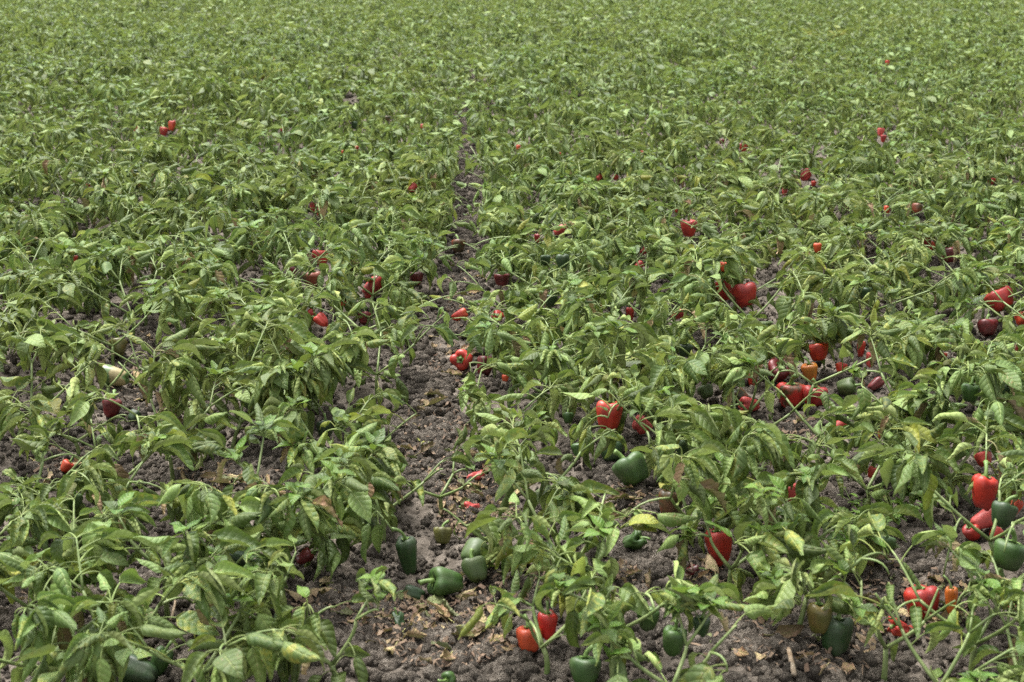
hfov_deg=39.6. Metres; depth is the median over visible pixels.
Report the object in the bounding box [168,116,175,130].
bell pepper
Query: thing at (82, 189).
pepper plant
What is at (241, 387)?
pepper plant
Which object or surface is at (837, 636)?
bell pepper
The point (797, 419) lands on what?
fallen leaf
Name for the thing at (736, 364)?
pepper plant
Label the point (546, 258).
bell pepper
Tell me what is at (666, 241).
pepper plant
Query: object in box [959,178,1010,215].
pepper plant
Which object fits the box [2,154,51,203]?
pepper plant
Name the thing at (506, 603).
pepper plant
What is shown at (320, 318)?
bell pepper
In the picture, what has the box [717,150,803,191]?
pepper plant
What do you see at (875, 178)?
pepper plant
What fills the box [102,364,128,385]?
bell pepper
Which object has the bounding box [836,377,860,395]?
bell pepper
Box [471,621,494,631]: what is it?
fallen leaf
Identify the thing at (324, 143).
pepper plant
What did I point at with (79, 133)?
pepper plant
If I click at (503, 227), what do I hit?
pepper plant
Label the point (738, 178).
pepper plant
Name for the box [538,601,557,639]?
bell pepper
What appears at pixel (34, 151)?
pepper plant
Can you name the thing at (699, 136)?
pepper plant
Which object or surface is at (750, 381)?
bell pepper
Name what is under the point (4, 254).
pepper plant
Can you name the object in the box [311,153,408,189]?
pepper plant
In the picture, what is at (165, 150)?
pepper plant
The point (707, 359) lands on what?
pepper plant
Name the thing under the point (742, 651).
fallen leaf
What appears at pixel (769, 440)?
pepper plant
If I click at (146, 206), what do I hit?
pepper plant
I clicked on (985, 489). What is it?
bell pepper
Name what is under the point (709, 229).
pepper plant
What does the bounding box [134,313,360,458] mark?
pepper plant
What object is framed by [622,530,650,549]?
bell pepper
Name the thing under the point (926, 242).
bell pepper
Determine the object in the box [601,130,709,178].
pepper plant
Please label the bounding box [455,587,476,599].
fallen leaf
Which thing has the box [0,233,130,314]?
pepper plant
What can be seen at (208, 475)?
fallen leaf
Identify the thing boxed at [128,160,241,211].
pepper plant
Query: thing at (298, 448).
pepper plant
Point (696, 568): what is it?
bell pepper
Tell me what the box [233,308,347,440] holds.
pepper plant
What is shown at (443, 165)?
pepper plant
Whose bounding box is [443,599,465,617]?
fallen leaf
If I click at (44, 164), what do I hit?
pepper plant
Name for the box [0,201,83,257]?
pepper plant
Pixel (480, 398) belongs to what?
pepper plant
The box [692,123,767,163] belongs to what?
pepper plant
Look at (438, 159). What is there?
pepper plant
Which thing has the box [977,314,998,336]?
bell pepper
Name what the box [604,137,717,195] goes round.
pepper plant
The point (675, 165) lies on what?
pepper plant
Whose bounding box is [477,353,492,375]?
bell pepper
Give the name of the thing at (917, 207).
bell pepper
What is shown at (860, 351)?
bell pepper
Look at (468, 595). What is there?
fallen leaf
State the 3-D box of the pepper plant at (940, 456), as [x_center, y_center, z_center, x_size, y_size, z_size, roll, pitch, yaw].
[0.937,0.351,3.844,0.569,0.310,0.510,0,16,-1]
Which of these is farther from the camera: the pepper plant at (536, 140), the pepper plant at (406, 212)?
the pepper plant at (536, 140)
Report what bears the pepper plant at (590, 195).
on the ground
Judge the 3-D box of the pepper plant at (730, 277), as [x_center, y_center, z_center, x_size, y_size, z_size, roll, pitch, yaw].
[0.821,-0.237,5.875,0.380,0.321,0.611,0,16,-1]
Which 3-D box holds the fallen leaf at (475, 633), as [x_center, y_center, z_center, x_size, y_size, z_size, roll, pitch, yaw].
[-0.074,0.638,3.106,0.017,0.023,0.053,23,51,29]
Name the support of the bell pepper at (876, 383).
on the ground
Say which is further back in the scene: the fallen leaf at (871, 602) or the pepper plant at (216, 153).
the pepper plant at (216, 153)
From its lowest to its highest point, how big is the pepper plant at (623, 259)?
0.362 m
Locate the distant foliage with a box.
[0,0,1023,171]
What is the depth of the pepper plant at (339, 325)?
5.03 m
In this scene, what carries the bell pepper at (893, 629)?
on the ground
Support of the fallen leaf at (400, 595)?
on the ground
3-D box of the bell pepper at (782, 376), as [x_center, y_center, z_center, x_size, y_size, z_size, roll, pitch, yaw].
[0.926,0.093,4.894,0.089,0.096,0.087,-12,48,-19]
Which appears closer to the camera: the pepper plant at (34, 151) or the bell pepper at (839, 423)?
the bell pepper at (839, 423)
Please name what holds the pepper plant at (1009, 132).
on the ground
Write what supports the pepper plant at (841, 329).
on the ground
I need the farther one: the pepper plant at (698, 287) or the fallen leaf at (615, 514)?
the pepper plant at (698, 287)
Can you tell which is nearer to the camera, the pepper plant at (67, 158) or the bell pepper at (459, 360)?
the bell pepper at (459, 360)
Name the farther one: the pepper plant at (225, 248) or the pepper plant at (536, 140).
the pepper plant at (536, 140)
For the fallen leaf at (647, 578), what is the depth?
3.26 m
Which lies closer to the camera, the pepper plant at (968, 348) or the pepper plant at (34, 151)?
the pepper plant at (968, 348)
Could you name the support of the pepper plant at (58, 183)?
on the ground
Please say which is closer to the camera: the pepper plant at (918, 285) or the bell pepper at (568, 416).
the bell pepper at (568, 416)
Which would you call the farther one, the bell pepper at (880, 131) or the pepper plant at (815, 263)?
the bell pepper at (880, 131)
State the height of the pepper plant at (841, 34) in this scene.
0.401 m
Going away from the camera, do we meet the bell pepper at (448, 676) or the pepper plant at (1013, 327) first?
the bell pepper at (448, 676)
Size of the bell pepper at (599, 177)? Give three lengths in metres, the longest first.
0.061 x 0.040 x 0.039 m
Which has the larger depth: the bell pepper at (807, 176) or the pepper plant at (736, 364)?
the bell pepper at (807, 176)
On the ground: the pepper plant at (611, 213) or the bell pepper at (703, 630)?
the pepper plant at (611, 213)
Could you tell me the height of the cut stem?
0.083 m
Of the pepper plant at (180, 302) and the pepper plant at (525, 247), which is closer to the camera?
the pepper plant at (180, 302)
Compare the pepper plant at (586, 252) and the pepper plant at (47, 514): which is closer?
the pepper plant at (47, 514)
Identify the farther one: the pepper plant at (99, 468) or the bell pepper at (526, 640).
the pepper plant at (99, 468)
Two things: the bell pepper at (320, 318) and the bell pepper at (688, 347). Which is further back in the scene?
the bell pepper at (320, 318)
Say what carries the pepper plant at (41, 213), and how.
on the ground
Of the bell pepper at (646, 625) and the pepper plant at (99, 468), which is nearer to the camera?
the bell pepper at (646, 625)
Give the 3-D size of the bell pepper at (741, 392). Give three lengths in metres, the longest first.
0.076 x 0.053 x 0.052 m
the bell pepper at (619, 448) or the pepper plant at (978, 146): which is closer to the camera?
the bell pepper at (619, 448)
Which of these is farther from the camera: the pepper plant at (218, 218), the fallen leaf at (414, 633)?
the pepper plant at (218, 218)
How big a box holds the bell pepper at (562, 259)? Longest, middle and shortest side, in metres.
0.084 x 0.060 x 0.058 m
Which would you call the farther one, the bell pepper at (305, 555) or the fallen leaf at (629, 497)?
the fallen leaf at (629, 497)
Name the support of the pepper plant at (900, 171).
on the ground
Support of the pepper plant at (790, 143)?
on the ground
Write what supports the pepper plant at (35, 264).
on the ground
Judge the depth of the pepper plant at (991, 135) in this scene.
8.89 m
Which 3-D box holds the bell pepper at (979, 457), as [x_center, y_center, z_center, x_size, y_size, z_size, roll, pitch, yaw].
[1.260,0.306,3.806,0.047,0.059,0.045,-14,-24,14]
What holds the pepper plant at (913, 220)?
on the ground
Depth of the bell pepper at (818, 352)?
4.88 m
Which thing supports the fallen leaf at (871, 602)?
on the ground
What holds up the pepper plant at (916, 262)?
on the ground
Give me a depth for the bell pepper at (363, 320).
5.50 m
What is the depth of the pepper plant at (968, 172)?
8.11 m
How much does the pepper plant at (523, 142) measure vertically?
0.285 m
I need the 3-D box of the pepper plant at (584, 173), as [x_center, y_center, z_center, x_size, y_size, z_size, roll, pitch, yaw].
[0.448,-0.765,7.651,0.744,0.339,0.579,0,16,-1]
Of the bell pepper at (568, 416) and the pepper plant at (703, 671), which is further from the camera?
the bell pepper at (568, 416)
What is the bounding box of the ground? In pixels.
[0,0,1023,681]
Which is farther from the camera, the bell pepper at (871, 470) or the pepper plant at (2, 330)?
the pepper plant at (2, 330)
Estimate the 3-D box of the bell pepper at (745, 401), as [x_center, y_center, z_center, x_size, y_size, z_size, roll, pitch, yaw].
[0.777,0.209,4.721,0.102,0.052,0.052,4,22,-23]
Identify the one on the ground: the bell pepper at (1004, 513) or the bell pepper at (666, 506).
the bell pepper at (666, 506)
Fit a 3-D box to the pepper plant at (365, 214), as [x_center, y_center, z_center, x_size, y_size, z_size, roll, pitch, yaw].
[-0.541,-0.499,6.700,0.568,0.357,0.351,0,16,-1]
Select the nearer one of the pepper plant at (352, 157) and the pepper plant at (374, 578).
the pepper plant at (374, 578)
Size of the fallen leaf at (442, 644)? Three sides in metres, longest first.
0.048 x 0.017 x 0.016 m
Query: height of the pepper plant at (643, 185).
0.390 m
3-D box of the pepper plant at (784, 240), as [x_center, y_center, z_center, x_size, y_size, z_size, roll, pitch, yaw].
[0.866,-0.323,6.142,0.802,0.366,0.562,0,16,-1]
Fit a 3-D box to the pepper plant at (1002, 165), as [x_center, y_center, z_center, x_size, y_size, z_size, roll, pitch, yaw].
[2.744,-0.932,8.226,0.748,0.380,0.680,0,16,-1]
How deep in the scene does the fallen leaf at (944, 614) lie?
3.19 m
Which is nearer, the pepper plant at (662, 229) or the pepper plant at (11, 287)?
the pepper plant at (11, 287)
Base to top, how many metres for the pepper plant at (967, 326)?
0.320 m
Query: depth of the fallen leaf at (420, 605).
3.27 m
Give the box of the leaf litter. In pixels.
[20,171,978,674]
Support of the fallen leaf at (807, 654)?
on the ground
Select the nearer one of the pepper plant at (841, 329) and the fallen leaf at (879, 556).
the fallen leaf at (879, 556)
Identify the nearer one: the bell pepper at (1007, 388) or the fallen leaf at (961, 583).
the fallen leaf at (961, 583)
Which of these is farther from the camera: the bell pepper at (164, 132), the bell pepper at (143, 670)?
the bell pepper at (164, 132)
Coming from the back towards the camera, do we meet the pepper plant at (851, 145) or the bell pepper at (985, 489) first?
the pepper plant at (851, 145)
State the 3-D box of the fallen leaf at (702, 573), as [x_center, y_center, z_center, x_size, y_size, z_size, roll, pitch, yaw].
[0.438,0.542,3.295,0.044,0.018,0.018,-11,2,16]
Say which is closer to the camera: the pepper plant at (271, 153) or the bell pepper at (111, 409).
the bell pepper at (111, 409)
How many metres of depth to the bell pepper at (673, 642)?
2.88 m
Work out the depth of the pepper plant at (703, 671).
2.72 m
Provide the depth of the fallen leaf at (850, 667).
2.96 m
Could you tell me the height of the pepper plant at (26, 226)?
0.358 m
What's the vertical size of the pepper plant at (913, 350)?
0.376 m
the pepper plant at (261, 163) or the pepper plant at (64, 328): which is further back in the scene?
the pepper plant at (261, 163)
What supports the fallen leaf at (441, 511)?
on the ground
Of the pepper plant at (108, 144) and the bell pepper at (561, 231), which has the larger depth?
the pepper plant at (108, 144)
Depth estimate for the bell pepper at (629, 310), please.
5.45 m
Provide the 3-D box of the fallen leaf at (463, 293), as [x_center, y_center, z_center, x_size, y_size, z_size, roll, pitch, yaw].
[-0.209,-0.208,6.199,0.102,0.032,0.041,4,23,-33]
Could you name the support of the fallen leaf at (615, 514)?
on the ground
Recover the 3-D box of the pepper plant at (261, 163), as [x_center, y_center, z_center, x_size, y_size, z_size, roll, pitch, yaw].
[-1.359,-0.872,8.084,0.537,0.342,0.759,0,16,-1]
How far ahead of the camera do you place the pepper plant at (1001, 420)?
3.70 m
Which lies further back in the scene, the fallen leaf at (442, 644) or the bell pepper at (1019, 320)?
the bell pepper at (1019, 320)
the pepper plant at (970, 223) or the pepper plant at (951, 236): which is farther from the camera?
the pepper plant at (970, 223)
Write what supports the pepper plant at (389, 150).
on the ground
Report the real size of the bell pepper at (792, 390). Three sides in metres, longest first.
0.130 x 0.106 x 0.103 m
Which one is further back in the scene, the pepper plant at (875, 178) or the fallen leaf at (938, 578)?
the pepper plant at (875, 178)
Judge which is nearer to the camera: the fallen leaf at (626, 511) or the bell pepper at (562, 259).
the fallen leaf at (626, 511)
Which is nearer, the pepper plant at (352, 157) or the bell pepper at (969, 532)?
the bell pepper at (969, 532)
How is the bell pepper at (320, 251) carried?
on the ground
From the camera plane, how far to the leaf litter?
3.30 m
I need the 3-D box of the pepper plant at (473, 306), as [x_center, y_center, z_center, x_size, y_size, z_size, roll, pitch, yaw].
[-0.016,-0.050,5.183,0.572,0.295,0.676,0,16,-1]
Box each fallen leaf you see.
[42,470,52,483]
[73,458,88,464]
[180,470,186,479]
[200,471,216,478]
[210,478,237,483]
[222,474,231,480]
[232,477,261,482]
[265,474,269,483]
[285,589,301,599]
[308,587,331,596]
[319,576,329,585]
[330,607,355,614]
[347,615,382,622]
[362,616,369,623]
[376,627,391,634]
[377,614,394,618]
[383,641,398,654]
[397,444,413,449]
[397,591,403,599]
[403,590,413,598]
[403,629,426,637]
[409,610,430,623]
[414,441,435,455]
[415,603,425,609]
[418,399,428,405]
[419,652,450,663]
[420,396,447,406]
[420,595,444,604]
[420,610,429,628]
[424,388,444,396]
[426,600,454,622]
[430,604,452,619]
[431,640,451,649]
[437,499,445,514]
[437,610,447,624]
[440,647,455,659]
[441,368,461,374]
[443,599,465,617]
[444,484,458,501]
[448,503,455,514]
[455,291,473,295]
[455,475,468,489]
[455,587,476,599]
[455,624,475,636]
[457,591,477,596]
[460,497,470,504]
[464,449,478,456]
[464,486,483,496]
[469,625,485,639]
[471,484,481,492]
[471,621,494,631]
[478,604,486,622]
[482,463,490,470]
[487,604,494,613]
[489,634,503,641]
[495,503,515,512]
[495,638,520,650]
[517,482,536,496]
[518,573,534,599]
[604,490,635,502]
[610,512,629,517]
[612,491,642,500]
[618,557,632,569]
[619,507,630,519]
[624,567,642,576]
[644,568,650,590]
[692,569,709,579]
[705,553,718,574]
[732,646,748,655]
[755,652,766,659]
[758,616,765,625]
[764,624,804,637]
[793,414,809,423]
[795,651,813,658]
[811,634,820,640]
[818,662,828,674]
[841,662,855,671]
[856,632,875,649]
[863,594,879,603]
[867,560,873,566]
[869,554,893,563]
[898,608,908,616]
[927,573,944,586]
[931,610,948,621]
[942,608,964,616]
[959,580,967,590]
[962,612,980,619]
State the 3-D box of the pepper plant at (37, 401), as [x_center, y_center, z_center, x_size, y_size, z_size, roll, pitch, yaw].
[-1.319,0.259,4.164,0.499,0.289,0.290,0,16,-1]
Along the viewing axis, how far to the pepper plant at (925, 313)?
4.87 m
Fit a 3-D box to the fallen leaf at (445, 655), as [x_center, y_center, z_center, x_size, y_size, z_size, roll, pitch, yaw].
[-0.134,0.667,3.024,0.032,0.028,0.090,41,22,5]
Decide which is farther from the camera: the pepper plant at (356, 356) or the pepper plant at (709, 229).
the pepper plant at (709, 229)
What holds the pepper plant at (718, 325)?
on the ground
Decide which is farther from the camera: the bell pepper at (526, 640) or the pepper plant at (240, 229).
the pepper plant at (240, 229)
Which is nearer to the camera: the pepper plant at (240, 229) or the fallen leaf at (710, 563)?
the fallen leaf at (710, 563)
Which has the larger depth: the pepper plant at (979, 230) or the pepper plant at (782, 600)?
the pepper plant at (979, 230)
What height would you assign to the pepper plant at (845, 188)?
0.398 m
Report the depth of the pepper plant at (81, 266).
5.35 m
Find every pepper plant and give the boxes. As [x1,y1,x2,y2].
[0,129,19,149]
[0,138,74,179]
[0,149,56,206]
[0,153,109,237]
[0,155,62,211]
[0,161,63,209]
[0,178,12,208]
[0,195,122,238]
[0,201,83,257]
[0,228,100,290]
[0,229,30,264]
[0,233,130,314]
[0,235,125,313]
[0,245,50,268]
[0,247,30,285]
[0,259,56,355]
[0,304,81,365]
[0,312,40,371]
[0,314,106,437]
[0,393,155,454]
[0,414,144,538]
[0,424,196,554]
[0,484,171,618]
[0,492,71,603]
[0,548,159,681]
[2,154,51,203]
[2,277,204,365]
[3,122,90,167]
[3,138,92,165]
[4,145,32,167]
[5,202,58,231]
[7,240,99,309]
[10,211,133,271]
[11,390,226,508]
[12,522,253,681]
[18,144,55,164]
[18,157,153,226]
[24,243,217,335]
[34,332,152,401]
[36,150,157,221]
[51,310,297,428]
[52,153,149,203]
[55,238,238,325]
[55,544,327,681]
[62,138,180,187]
[65,136,171,170]
[65,328,274,485]
[70,491,283,619]
[73,135,171,166]
[80,203,219,281]
[82,174,212,240]
[82,234,237,293]
[90,161,191,219]
[94,193,167,245]
[102,170,199,218]
[119,281,314,359]
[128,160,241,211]
[129,206,266,265]
[132,153,240,187]
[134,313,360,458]
[141,134,225,169]
[142,162,278,242]
[143,137,246,175]
[144,138,260,167]
[145,264,311,363]
[153,193,282,274]
[156,402,382,578]
[157,245,325,307]
[161,484,338,638]
[184,158,298,222]
[184,287,290,396]
[188,224,358,306]
[193,172,303,225]
[196,534,376,681]
[200,149,319,214]
[205,205,339,289]
[219,147,319,180]
[225,219,353,292]
[226,297,389,410]
[226,565,396,681]
[227,201,360,270]
[230,64,285,86]
[233,152,304,203]
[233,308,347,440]
[233,422,408,581]
[241,121,324,164]
[245,145,338,165]
[251,151,336,175]
[253,173,374,222]
[262,388,416,484]
[268,161,404,241]
[269,259,429,326]
[276,171,377,249]
[277,404,473,548]
[283,298,458,405]
[285,260,484,349]
[286,160,398,194]
[306,130,405,163]
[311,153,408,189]
[311,156,382,197]
[316,135,403,185]
[321,152,389,182]
[324,222,454,292]
[327,234,444,323]
[334,142,458,209]
[336,195,456,255]
[339,193,476,250]
[346,204,456,289]
[349,212,456,289]
[368,123,454,165]
[368,155,465,232]
[381,153,454,204]
[384,146,460,190]
[385,180,471,228]
[386,427,507,516]
[392,127,475,163]
[399,134,467,188]
[430,279,577,362]
[436,142,542,177]
[437,256,567,321]
[443,479,619,583]
[452,362,581,456]
[454,157,565,199]
[455,296,577,378]
[458,548,625,674]
[460,132,571,195]
[461,158,587,221]
[462,303,610,400]
[463,214,586,290]
[463,408,627,524]
[464,425,671,616]
[465,144,578,213]
[465,328,668,427]
[467,197,570,247]
[469,174,600,234]
[470,140,570,174]
[472,138,527,172]
[472,199,621,243]
[476,204,582,256]
[477,223,632,310]
[478,204,556,284]
[502,510,745,677]
[522,130,613,162]
[524,140,623,181]
[529,168,657,217]
[531,175,665,225]
[536,130,649,181]
[545,170,655,217]
[546,156,650,206]
[547,233,675,289]
[548,207,682,263]
[548,267,716,352]
[555,285,716,355]
[559,144,665,181]
[560,316,707,457]
[561,192,661,237]
[563,309,767,422]
[570,216,739,304]
[574,151,650,203]
[577,574,774,681]
[578,245,693,321]
[579,214,688,267]
[579,265,721,326]
[579,391,794,561]
[589,364,742,488]
[600,303,758,391]
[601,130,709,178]
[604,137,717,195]
[607,150,736,214]
[615,122,710,166]
[621,186,757,249]
[624,147,715,192]
[624,228,803,283]
[630,169,753,219]
[633,165,732,219]
[634,216,769,255]
[644,198,796,248]
[656,433,881,553]
[656,491,826,601]
[665,335,842,455]
[668,264,858,357]
[669,339,804,430]
[671,242,826,327]
[672,235,753,301]
[674,236,833,312]
[675,140,793,174]
[680,297,863,381]
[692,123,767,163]
[698,150,823,191]
[708,136,807,183]
[712,350,928,463]
[713,491,922,577]
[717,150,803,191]
[719,172,872,224]
[723,310,946,416]
[733,471,919,633]
[738,184,863,243]
[741,170,808,203]
[744,189,864,245]
[749,171,830,229]
[755,124,860,165]
[767,220,905,283]
[772,133,897,186]
[778,131,852,179]
[780,227,912,315]
[782,146,885,189]
[783,406,970,509]
[794,157,893,203]
[797,214,870,267]
[801,27,846,41]
[802,247,986,330]
[805,540,982,681]
[809,172,905,213]
[812,183,915,249]
[821,219,931,304]
[823,172,953,229]
[825,367,1023,513]
[827,127,940,171]
[832,135,943,170]
[834,307,1022,454]
[840,193,946,242]
[843,203,974,263]
[850,144,962,187]
[851,279,975,371]
[854,431,1023,579]
[854,524,1023,671]
[859,213,996,276]
[867,306,1018,388]
[875,582,1023,681]
[877,147,964,186]
[888,119,990,167]
[888,165,1016,221]
[892,222,1023,281]
[897,163,1017,228]
[899,263,1023,331]
[901,153,992,198]
[901,251,1023,328]
[903,226,1023,292]
[918,180,1009,236]
[918,521,1018,665]
[923,137,1004,186]
[924,149,1014,185]
[928,317,1023,451]
[932,167,1023,249]
[933,140,1023,202]
[938,260,1023,342]
[943,150,1023,217]
[958,547,1023,681]
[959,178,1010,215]
[971,203,1023,269]
[973,126,1023,164]
[979,320,1023,408]
[980,127,1023,153]
[980,148,1023,165]
[986,208,1023,256]
[991,177,1023,206]
[996,246,1023,273]
[996,331,1023,356]
[1005,303,1023,358]
[1008,247,1023,269]
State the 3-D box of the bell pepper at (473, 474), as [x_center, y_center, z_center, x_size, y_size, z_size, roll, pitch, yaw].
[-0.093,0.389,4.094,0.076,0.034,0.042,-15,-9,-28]
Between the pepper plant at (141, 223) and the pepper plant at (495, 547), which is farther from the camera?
the pepper plant at (141, 223)
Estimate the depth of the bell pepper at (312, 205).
7.53 m
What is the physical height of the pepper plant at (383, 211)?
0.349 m
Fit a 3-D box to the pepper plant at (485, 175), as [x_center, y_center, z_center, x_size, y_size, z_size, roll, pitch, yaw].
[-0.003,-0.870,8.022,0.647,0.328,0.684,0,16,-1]
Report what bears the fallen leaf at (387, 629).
on the ground
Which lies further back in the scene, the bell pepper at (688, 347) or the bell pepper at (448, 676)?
the bell pepper at (688, 347)
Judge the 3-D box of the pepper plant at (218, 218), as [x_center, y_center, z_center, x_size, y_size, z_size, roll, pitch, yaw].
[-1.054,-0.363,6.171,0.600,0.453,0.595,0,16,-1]
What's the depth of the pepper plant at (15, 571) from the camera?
2.81 m
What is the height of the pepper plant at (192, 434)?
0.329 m
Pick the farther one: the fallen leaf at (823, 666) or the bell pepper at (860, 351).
the bell pepper at (860, 351)
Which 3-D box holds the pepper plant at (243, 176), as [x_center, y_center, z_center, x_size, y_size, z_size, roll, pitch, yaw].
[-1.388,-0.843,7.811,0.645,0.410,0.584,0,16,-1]
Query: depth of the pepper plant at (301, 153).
9.03 m
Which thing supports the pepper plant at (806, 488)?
on the ground
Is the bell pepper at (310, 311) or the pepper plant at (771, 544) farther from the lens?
the bell pepper at (310, 311)
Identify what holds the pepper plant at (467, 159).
on the ground
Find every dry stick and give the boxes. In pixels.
[169,600,175,620]
[786,647,796,676]
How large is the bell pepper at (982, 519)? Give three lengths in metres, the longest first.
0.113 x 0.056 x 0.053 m
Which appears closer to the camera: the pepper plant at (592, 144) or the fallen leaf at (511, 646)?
the fallen leaf at (511, 646)
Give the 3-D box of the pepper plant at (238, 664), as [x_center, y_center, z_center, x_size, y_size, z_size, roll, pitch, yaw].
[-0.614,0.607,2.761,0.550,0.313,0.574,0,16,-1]
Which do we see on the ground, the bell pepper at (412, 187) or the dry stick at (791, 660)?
the dry stick at (791, 660)
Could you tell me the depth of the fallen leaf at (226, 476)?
3.90 m
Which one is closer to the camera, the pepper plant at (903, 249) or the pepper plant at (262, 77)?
the pepper plant at (903, 249)
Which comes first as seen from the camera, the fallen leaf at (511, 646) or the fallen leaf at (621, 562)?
the fallen leaf at (511, 646)
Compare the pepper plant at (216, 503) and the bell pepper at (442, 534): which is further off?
the bell pepper at (442, 534)
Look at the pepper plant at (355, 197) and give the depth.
7.34 m
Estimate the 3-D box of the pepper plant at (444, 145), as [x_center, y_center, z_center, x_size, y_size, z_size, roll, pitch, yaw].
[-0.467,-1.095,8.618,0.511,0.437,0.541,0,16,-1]
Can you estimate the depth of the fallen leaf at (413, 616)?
3.23 m
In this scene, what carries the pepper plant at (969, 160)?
on the ground
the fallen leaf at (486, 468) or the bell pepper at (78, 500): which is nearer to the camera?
the bell pepper at (78, 500)
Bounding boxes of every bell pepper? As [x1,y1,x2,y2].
[5,185,14,195]
[60,456,73,472]
[68,486,82,509]
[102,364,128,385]
[102,389,121,416]
[108,334,127,355]
[122,654,158,681]
[128,407,140,420]
[150,640,173,675]
[160,123,168,135]
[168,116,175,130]
[220,550,245,567]
[289,266,296,276]
[296,547,318,564]
[302,269,320,288]
[307,308,316,315]
[310,202,317,212]
[312,244,327,265]
[313,312,327,326]
[316,413,333,436]
[351,119,357,128]
[358,307,370,324]
[362,276,381,298]
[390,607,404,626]
[391,527,416,575]
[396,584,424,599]
[408,183,417,191]
[410,267,423,284]
[418,566,463,595]
[433,520,451,543]
[438,671,455,681]
[450,349,472,370]
[451,234,465,252]
[451,308,471,320]
[459,501,479,508]
[461,537,488,559]
[461,548,487,582]
[467,468,489,480]
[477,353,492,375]
[490,310,504,320]
[494,268,509,285]
[502,374,508,381]
[516,614,542,651]
[534,234,539,242]
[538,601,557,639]
[540,250,550,264]
[546,290,556,306]
[554,224,567,234]
[555,248,568,268]
[563,409,573,423]
[569,644,601,681]
[571,437,581,457]
[596,173,602,180]
[596,390,622,429]
[601,441,622,460]
[612,449,647,485]
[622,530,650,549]
[626,306,633,321]
[632,415,653,434]
[635,260,645,266]
[637,598,659,631]
[658,487,682,512]
[663,619,687,656]
[671,310,683,318]
[676,438,689,454]
[678,339,692,357]
[680,213,696,236]
[687,565,706,575]
[693,610,710,636]
[697,379,713,399]
[704,520,731,566]
[715,279,730,301]
[720,259,726,271]
[729,273,756,308]
[730,396,759,410]
[734,387,748,399]
[739,144,747,151]
[748,373,756,385]
[768,357,789,381]
[776,374,804,409]
[788,483,795,501]
[800,168,811,180]
[801,356,817,379]
[803,378,827,406]
[807,591,832,633]
[808,338,827,360]
[813,238,821,252]
[821,614,853,656]
[835,359,847,371]
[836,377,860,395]
[836,417,848,425]
[857,341,865,356]
[859,283,872,298]
[866,352,870,367]
[868,376,884,389]
[868,461,878,477]
[877,126,884,135]
[880,135,886,141]
[880,528,896,552]
[887,616,912,636]
[903,580,939,619]
[911,201,922,213]
[916,228,930,246]
[927,241,935,250]
[942,246,957,263]
[943,574,957,614]
[961,376,980,402]
[962,522,980,540]
[970,501,1003,528]
[971,460,998,510]
[974,444,991,466]
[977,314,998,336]
[984,285,1013,311]
[989,526,1003,537]
[991,494,1018,528]
[993,528,1023,571]
[1002,385,1009,393]
[1011,494,1023,513]
[1014,306,1023,324]
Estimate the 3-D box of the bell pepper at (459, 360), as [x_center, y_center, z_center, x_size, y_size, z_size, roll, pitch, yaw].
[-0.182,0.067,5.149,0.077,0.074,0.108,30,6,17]
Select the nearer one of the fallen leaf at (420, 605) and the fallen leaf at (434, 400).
the fallen leaf at (420, 605)
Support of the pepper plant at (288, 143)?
on the ground
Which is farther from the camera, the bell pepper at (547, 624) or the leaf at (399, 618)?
the leaf at (399, 618)
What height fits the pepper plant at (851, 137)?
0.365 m
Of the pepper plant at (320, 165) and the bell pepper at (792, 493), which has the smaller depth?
the bell pepper at (792, 493)
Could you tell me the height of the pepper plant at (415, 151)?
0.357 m
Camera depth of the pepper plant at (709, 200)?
7.42 m
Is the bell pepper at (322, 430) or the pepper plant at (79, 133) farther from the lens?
the pepper plant at (79, 133)
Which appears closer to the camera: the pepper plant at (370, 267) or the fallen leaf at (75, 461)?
the fallen leaf at (75, 461)
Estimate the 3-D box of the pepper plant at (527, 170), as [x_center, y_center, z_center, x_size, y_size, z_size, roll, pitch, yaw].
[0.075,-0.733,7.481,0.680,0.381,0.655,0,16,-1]
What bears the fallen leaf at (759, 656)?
on the ground
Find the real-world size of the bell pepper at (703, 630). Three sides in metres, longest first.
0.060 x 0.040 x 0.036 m
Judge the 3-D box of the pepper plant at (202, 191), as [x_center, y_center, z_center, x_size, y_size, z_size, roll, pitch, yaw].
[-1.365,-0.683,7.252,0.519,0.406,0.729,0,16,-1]
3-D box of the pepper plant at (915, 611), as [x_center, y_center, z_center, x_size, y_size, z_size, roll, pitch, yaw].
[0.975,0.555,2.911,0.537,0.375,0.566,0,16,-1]
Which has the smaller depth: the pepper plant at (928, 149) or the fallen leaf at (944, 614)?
the fallen leaf at (944, 614)
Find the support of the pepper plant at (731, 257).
on the ground
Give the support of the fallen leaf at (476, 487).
on the ground
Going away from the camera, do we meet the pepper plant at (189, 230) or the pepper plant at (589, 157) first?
the pepper plant at (189, 230)
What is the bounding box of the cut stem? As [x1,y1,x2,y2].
[97,437,101,446]
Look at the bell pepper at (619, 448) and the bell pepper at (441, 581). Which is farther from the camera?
the bell pepper at (619, 448)
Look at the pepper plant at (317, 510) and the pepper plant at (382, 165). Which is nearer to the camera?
the pepper plant at (317, 510)
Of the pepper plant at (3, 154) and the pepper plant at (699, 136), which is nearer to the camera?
the pepper plant at (3, 154)
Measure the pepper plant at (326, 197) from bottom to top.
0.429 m
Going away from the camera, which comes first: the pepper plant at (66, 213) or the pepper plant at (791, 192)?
the pepper plant at (66, 213)
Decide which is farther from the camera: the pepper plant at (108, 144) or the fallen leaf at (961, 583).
the pepper plant at (108, 144)

